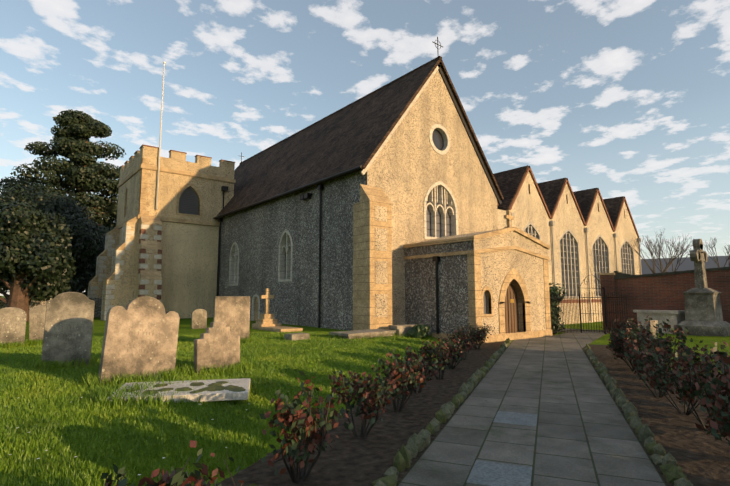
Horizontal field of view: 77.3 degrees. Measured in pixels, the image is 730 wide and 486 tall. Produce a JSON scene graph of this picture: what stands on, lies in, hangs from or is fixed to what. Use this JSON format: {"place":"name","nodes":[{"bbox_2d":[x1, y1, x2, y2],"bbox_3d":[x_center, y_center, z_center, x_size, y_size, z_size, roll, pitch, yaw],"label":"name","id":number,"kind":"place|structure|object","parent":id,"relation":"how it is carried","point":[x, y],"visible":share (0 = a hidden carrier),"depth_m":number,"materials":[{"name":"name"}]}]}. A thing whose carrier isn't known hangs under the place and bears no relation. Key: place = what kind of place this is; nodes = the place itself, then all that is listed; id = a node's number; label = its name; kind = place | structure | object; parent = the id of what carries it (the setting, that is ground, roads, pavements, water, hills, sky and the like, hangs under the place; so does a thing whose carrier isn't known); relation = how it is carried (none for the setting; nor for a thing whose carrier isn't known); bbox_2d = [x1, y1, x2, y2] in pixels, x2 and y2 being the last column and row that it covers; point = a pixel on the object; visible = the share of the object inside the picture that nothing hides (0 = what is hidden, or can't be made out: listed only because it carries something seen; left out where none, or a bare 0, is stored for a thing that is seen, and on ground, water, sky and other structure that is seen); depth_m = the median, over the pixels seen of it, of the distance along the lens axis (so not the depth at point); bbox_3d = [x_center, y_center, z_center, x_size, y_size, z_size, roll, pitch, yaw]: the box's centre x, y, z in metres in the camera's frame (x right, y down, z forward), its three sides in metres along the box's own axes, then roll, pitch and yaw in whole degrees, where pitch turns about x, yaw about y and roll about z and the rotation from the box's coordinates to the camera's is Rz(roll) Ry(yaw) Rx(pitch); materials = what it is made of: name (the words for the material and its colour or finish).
{"place":"outdoors","nodes":[
{"label":"outdoors","id":0,"kind":"place"},
{"bbox_2d":[118,219,138,294],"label":"quoins","id":1,"kind":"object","parent":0,"point":[120,233],"visible":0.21,"depth_m":31.51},
{"bbox_2d":[0,330,729,485],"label":"grass","id":2,"kind":"structure","parent":0,"point":[93,381],"depth_m":6.29,"materials":[{"name":"green plant"}]},
{"bbox_2d":[0,296,729,485],"bbox_3d":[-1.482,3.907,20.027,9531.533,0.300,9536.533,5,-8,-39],"label":"ground","id":3,"kind":"structure","parent":0,"point":[701,457],"depth_m":5.97,"materials":[{"name":"green plant"}]},
{"bbox_2d":[0,307,26,345],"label":"headstone","id":4,"kind":"object","parent":3,"relation":"on","point":[12,324],"visible":0.71,"depth_m":12.70,"materials":[{"name":"grey stone"}]},
{"bbox_2d":[29,306,45,342],"bbox_3d":[-9.570,2.499,13.472,0.550,1.300,0.100,-1,-5,-31],"label":"headstone","id":5,"kind":"object","parent":3,"relation":"on","point":[36,321],"visible":0.44,"depth_m":13.40,"materials":[{"name":"grey stone"}]},
{"bbox_2d":[0,200,75,321],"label":"yew tree","id":6,"kind":"object","parent":3,"relation":"on","point":[34,255],"visible":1,"depth_m":25.13,"materials":[{"name":"green plant"}]},
{"bbox_2d":[0,298,101,317],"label":"churchyard flint wall","id":7,"kind":"structure","parent":3,"relation":"on","point":[97,307],"depth_m":28.42,"materials":[{"name":"grey stone"}]},
{"bbox_2d":[0,180,106,296],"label":"yew tree","id":8,"kind":"object","parent":3,"relation":"on","point":[86,241],"visible":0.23,"depth_m":36.12,"materials":[{"name":"green plant"}]},
{"bbox_2d":[0,109,125,290],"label":"conifer tree","id":9,"kind":"object","parent":3,"relation":"on","point":[86,174],"visible":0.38,"depth_m":45.30,"materials":[{"name":"green plant"}]},
{"bbox_2d":[41,292,94,365],"bbox_3d":[-6.048,1.834,9.318,0.840,1.670,0.120,3,-9,-21],"label":"tall headstone","id":10,"kind":"object","parent":3,"relation":"on","point":[68,325],"visible":0.83,"depth_m":9.28,"materials":[{"name":"grey stone"}]},
{"bbox_2d":[88,227,118,297],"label":"buttress","id":11,"kind":"structure","parent":3,"relation":"on","point":[103,269],"depth_m":31.45,"materials":[{"name":"stone"}]},
{"bbox_2d":[101,216,137,320],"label":"buttress","id":12,"kind":"structure","parent":3,"relation":"on","point":[118,284],"depth_m":27.23,"materials":[{"name":"stone"}]},
{"bbox_2d":[98,296,179,384],"bbox_3d":[-3.913,1.732,8.013,0.130,1.600,1.220,-17,-23,40],"label":"gravestone","id":13,"kind":"object","parent":3,"relation":"on","point":[141,334],"visible":0.88,"depth_m":7.94,"materials":[{"name":"stone"}]},
{"bbox_2d":[135,216,161,301],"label":"tower buttress","id":14,"kind":"structure","parent":3,"relation":"on","point":[149,276],"depth_m":27.39,"materials":[{"name":"stone"}]},
{"bbox_2d":[116,162,233,317],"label":"church tower","id":15,"kind":"structure","parent":3,"relation":"on","point":[189,264],"depth_m":29.64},
{"bbox_2d":[137,158,151,214],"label":"corner quoins","id":16,"kind":"object","parent":15,"relation":"attached to","point":[143,194],"visible":0.9,"depth_m":28.29,"materials":[{"name":"beige stone"}]},
{"bbox_2d":[156,61,164,208],"bbox_3d":[-13.018,-6.944,29.071,0.160,9.730,0.164,5,-8,-39],"label":"flagpole","id":17,"kind":"object","parent":15,"relation":"attached to","point":[160,141],"visible":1,"depth_m":28.97,"materials":[{"name":"white metal"}]},
{"bbox_2d":[115,164,235,228],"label":"church tower strings","id":18,"kind":"object","parent":15,"relation":"attached to","point":[155,168],"visible":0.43,"depth_m":29.89},
{"bbox_2d":[119,144,234,181],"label":"battlement parapet","id":19,"kind":"structure","parent":15,"relation":"on","point":[177,159],"depth_m":30.25,"materials":[{"name":"beige stone"}]},
{"bbox_2d":[179,187,198,214],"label":"church tower louvres","id":20,"kind":"object","parent":15,"relation":"in","point":[188,202],"visible":0.73,"depth_m":30.10,"materials":[{"name":"black wood"}]},
{"bbox_2d":[176,184,202,217],"bbox_3d":[-11.517,-2.821,29.994,1.680,2.150,0.075,5,-8,-39],"label":"window surround","id":21,"kind":"object","parent":15,"relation":"attached to","point":[184,187],"visible":0.88,"depth_m":29.92,"materials":[{"name":"beige stone"}]},
{"bbox_2d":[216,186,227,295],"bbox_3d":[-9.684,0.531,30.912,0.500,8.900,0.230,5,-8,-39],"label":"drainpipe","id":22,"kind":"object","parent":15,"relation":"attached to","point":[224,188],"visible":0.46,"depth_m":31.26,"materials":[{"name":"black metal"}]},
{"bbox_2d":[107,378,249,402],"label":"ledger slab","id":23,"kind":"structure","parent":3,"relation":"on","point":[228,389],"depth_m":6.91,"materials":[{"name":"white stone"}]},
{"bbox_2d":[191,309,206,328],"bbox_3d":[-7.308,3.410,20.127,0.660,1.010,0.100,5,-8,-39],"label":"headstone","id":24,"kind":"object","parent":3,"relation":"on","point":[199,319],"visible":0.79,"depth_m":20.08,"materials":[{"name":"grey stone"}]},
{"bbox_2d":[194,322,239,374],"bbox_3d":[-2.873,2.100,8.919,0.120,1.100,1.020,-8,-10,33],"label":"stepped headstone","id":25,"kind":"object","parent":3,"relation":"on","point":[217,344],"visible":0.79,"depth_m":8.85,"materials":[{"name":"stone"}]},
{"bbox_2d":[213,296,249,338],"bbox_3d":[-4.085,2.422,13.996,1.120,1.570,0.120,5,-8,-37],"label":"gravestone","id":26,"kind":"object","parent":3,"relation":"on","point":[233,312],"depth_m":14.01,"materials":[{"name":"stone"}]},
{"bbox_2d":[252,288,302,331],"bbox_3d":[-3.782,2.809,19.492,1.000,1.760,2.675,5,-8,-39],"label":"cross monument","id":27,"kind":"object","parent":3,"relation":"on","point":[267,321],"visible":1,"depth_m":19.82,"materials":[{"name":"stone"}]},
{"bbox_2d":[284,324,430,340],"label":"ledger stones","id":28,"kind":"object","parent":3,"relation":"on","point":[400,329],"visible":0.73,"depth_m":16.03,"materials":[{"name":"grey stone"}]},
{"bbox_2d":[219,70,497,330],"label":"church nave walls","id":29,"kind":"structure","parent":3,"relation":"on","point":[409,167],"depth_m":21.79,"materials":[{"name":"beige stone"}]},
{"bbox_2d":[228,241,238,285],"bbox_3d":[-8.081,1.295,28.808,0.410,2.800,1.440,5,-8,-39],"label":"church window","id":30,"kind":"structure","parent":29,"relation":"attached to","point":[234,266],"depth_m":28.98,"materials":[{"name":"glass"}]},
{"bbox_2d":[251,294,259,320],"bbox_3d":[-6.172,3.757,25.936,0.120,1.750,1.000,5,-8,-39],"label":"door surround","id":31,"kind":"object","parent":29,"relation":"attached to","point":[253,303],"visible":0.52,"depth_m":26.17,"materials":[{"name":"stone"}]},
{"bbox_2d":[278,229,292,281],"bbox_3d":[-3.977,0.641,23.783,0.410,2.750,1.440,5,-8,-39],"label":"church window","id":32,"kind":"structure","parent":29,"relation":"attached to","point":[285,259],"depth_m":23.89,"materials":[{"name":"glass"}]},
{"bbox_2d":[213,165,361,327],"bbox_3d":[-5.064,0.938,24.444,0.430,6.810,16.000,5,-8,-39],"label":"gutter and downpipes","id":33,"kind":"object","parent":29,"relation":"attached to","point":[305,196],"visible":0.83,"depth_m":21.24,"materials":[{"name":"black metal"}]},
{"bbox_2d":[241,37,442,161],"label":"church finial crosses","id":34,"kind":"object","parent":29,"relation":"on","point":[437,51],"visible":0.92,"depth_m":22.51,"materials":[{"name":"black metal"}]},
{"bbox_2d":[215,56,503,219],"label":"roof","id":35,"kind":"structure","parent":29,"relation":"on","point":[356,133],"depth_m":24.37,"materials":[{"name":"brown tile"}]},
{"bbox_2d":[360,63,501,204],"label":"verge trim","id":36,"kind":"structure","parent":35,"relation":"attached to","point":[363,171],"depth_m":22.61,"materials":[{"name":"beige stone"}]},
{"bbox_2d":[429,124,449,154],"bbox_3d":[3.494,-4.968,22.062,1.500,1.500,0.360,5,-8,-39],"label":"round window","id":37,"kind":"structure","parent":29,"relation":"attached to","point":[439,138],"depth_m":22.16,"materials":[{"name":"stone"}]},
{"bbox_2d":[424,181,457,238],"bbox_3d":[3.478,-1.514,21.683,2.360,2.850,0.410,5,-8,-39],"label":"arched window","id":38,"kind":"structure","parent":29,"relation":"in","point":[440,213],"depth_m":21.78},
{"bbox_2d":[353,184,391,329],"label":"corner buttress","id":39,"kind":"structure","parent":3,"relation":"on","point":[366,256],"depth_m":18.11,"materials":[{"name":"beige stone"}]},
{"bbox_2d":[375,205,387,317],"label":"buttress flint panels","id":40,"kind":"object","parent":39,"relation":"attached to","point":[381,305],"visible":0.94,"depth_m":18.05,"materials":[{"name":"grey stone"}]},
{"bbox_2d":[100,315,729,485],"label":"rose bushes","id":41,"kind":"object","parent":3,"relation":"on","point":[646,351],"visible":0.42,"depth_m":5.65,"materials":[{"name":"green plant"}]},
{"bbox_2d":[405,230,546,334],"bbox_3d":[4.880,2.022,19.822,5.160,5.000,3.700,5,-8,-39],"label":"church porch","id":42,"kind":"object","parent":3,"relation":"on","point":[420,290],"visible":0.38,"depth_m":18.34,"materials":[{"name":"grey stone"}]},
{"bbox_2d":[433,256,439,333],"bbox_3d":[2.849,2.046,18.073,0.180,3.050,0.240,5,-8,-39],"label":"drainpipe","id":43,"kind":"object","parent":42,"relation":"attached to","point":[436,259],"visible":0.95,"depth_m":18.05,"materials":[{"name":"black metal"}]},
{"bbox_2d":[403,226,549,260],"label":"church porch mouldings","id":44,"kind":"object","parent":42,"relation":"attached to","point":[500,231],"visible":0.71,"depth_m":18.29,"materials":[{"name":"beige stone"}]},
{"bbox_2d":[431,253,551,343],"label":"porch stone dressings","id":45,"kind":"structure","parent":42,"relation":"attached to","point":[476,304],"depth_m":17.63,"materials":[{"name":"beige stone"}]},
{"bbox_2d":[483,282,518,332],"bbox_3d":[5.296,2.613,18.053,2.760,2.420,0.190,5,-8,-39],"label":"wooden door","id":46,"kind":"structure","parent":42,"relation":"in","point":[511,315],"depth_m":18.60,"materials":[{"name":"brown wood"}]},
{"bbox_2d":[504,210,513,227],"bbox_3d":[5.934,-0.934,18.852,0.520,0.850,0.250,5,-8,-39],"label":"stone cross","id":47,"kind":"object","parent":42,"relation":"on","point":[508,217],"visible":0.62,"depth_m":18.80,"materials":[{"name":"beige stone"}]},
{"bbox_2d":[407,282,566,338],"bbox_3d":[5.322,2.889,19.701,8.972,2.569,1.981,3,-7,-27],"label":"shrub by porch","id":48,"kind":"object","parent":3,"relation":"on","point":[418,331],"visible":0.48,"depth_m":20.53,"materials":[{"name":"green plant"}]},
{"bbox_2d":[371,338,692,485],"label":"path edging stones","id":49,"kind":"object","parent":3,"relation":"on","point":[673,473],"visible":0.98,"depth_m":5.52,"materials":[{"name":"stone"}]},
{"bbox_2d":[497,172,639,323],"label":"church extension walls","id":50,"kind":"structure","parent":3,"relation":"on","point":[527,207],"depth_m":29.51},
{"bbox_2d":[523,221,540,239],"bbox_3d":[9.483,-0.242,26.388,2.000,2.000,0.280,5,-8,-39],"label":"arched window","id":51,"kind":"structure","parent":50,"relation":"attached to","point":[530,228],"depth_m":26.55,"materials":[{"name":"grey"}]},
{"bbox_2d":[493,165,638,237],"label":"aisle roofs","id":52,"kind":"structure","parent":50,"relation":"on","point":[508,182],"depth_m":29.29,"materials":[{"name":"brown tile"}]},
{"bbox_2d":[559,228,581,297],"bbox_3d":[12.903,1.267,29.002,2.500,4.400,0.280,5,-8,-39],"label":"arched window","id":53,"kind":"structure","parent":50,"relation":"attached to","point":[570,263],"depth_m":29.09,"materials":[{"name":"grey glass"}]},
{"bbox_2d":[509,166,638,302],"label":"church extension verges","id":54,"kind":"structure","parent":50,"relation":"attached to","point":[557,203],"depth_m":29.67,"materials":[{"name":"beige stone"}]},
{"bbox_2d":[511,213,641,320],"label":"drainpipes","id":55,"kind":"object","parent":50,"relation":"attached to","point":[586,230],"visible":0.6,"depth_m":30.09,"materials":[{"name":"grey metal"}]},
{"bbox_2d":[592,235,609,296],"bbox_3d":[16.322,1.584,31.753,2.500,4.400,0.280,5,-8,-39],"label":"arched window","id":56,"kind":"structure","parent":50,"relation":"attached to","point":[601,262],"depth_m":31.77,"materials":[{"name":"grey glass"}]},
{"bbox_2d":[620,239,634,274],"bbox_3d":[19.741,1.901,34.504,2.500,4.400,0.280,5,-8,-39],"label":"arched window","id":57,"kind":"structure","parent":50,"relation":"attached to","point":[627,259],"depth_m":34.70,"materials":[{"name":"grey glass"}]},
{"bbox_2d":[648,320,657,338],"bbox_3d":[11.073,3.450,17.586,0.620,0.930,0.100,4,-3,-34],"label":"headstone","id":58,"kind":"object","parent":3,"relation":"on","point":[653,329],"visible":0.35,"depth_m":17.53,"materials":[{"name":"grey stone"}]},
{"bbox_2d":[633,310,684,333],"bbox_3d":[13.909,3.678,21.396,1.050,1.050,2.050,3,-7,-27],"label":"chest tomb","id":59,"kind":"object","parent":3,"relation":"on","point":[675,317],"visible":0.38,"depth_m":20.98,"materials":[{"name":"stone"}]},
{"bbox_2d":[628,229,692,272],"bbox_3d":[19.468,2.016,29.451,3.998,6.214,3.938,5,-8,-39],"label":"bare tree","id":60,"kind":"object","parent":3,"relation":"on","point":[659,254],"visible":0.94,"depth_m":29.67,"materials":[{"name":"brown plant"}]},
{"bbox_2d":[598,267,729,330],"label":"brick wall","id":61,"kind":"structure","parent":3,"relation":"on","point":[659,291],"depth_m":21.89,"materials":[{"name":"brick"}]},
{"bbox_2d":[640,237,691,271],"bbox_3d":[24.884,2.737,37.015,3.242,6.512,5.133,0,-7,-2],"label":"bare tree","id":62,"kind":"object","parent":3,"relation":"on","point":[670,254],"visible":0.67,"depth_m":37.90,"materials":[{"name":"grey plant"}]},
{"bbox_2d":[639,256,729,273],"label":"building","id":63,"kind":"structure","parent":3,"relation":"on","point":[687,264],"depth_m":41.11,"materials":[{"name":"brick"}]},
{"bbox_2d":[674,253,729,336],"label":"memorial cross base","id":64,"kind":"object","parent":3,"relation":"on","point":[703,313],"visible":0.92,"depth_m":19.53,"materials":[{"name":"grey stone"}]},
{"bbox_2d":[689,239,707,261],"bbox_3d":[14.738,0.503,20.171,1.523,1.361,0.260,5,-8,-39],"label":"memorial cross head","id":65,"kind":"object","parent":64,"relation":"attached to","point":[695,253],"visible":0.81,"depth_m":20.02},
{"bbox_2d":[703,239,729,267],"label":"bare tree","id":66,"kind":"object","parent":3,"relation":"on","point":[711,247],"visible":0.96,"depth_m":29.99,"materials":[{"name":"grey plant"}]},
{"bbox_2d":[0,0,729,295],"label":"sky","id":67,"kind":"structure","parent":0,"point":[630,99],"materials":[{"name":"blue"}]},
{"bbox_2d":[397,328,666,485],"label":"path paving","id":68,"kind":"structure","parent":0,"point":[578,433],"depth_m":5.82,"materials":[{"name":"grey stone"}]},
{"bbox_2d":[9,343,624,474],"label":"daisies and fallen leaves","id":69,"kind":"object","parent":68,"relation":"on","point":[226,447],"visible":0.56,"depth_m":5.09,"materials":[{"name":"white plant"}]},
{"bbox_2d":[550,275,627,333],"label":"iron gate","id":70,"kind":"structure","parent":68,"relation":"on","point":[605,297],"depth_m":21.22,"materials":[{"name":"black metal"}]}
]}

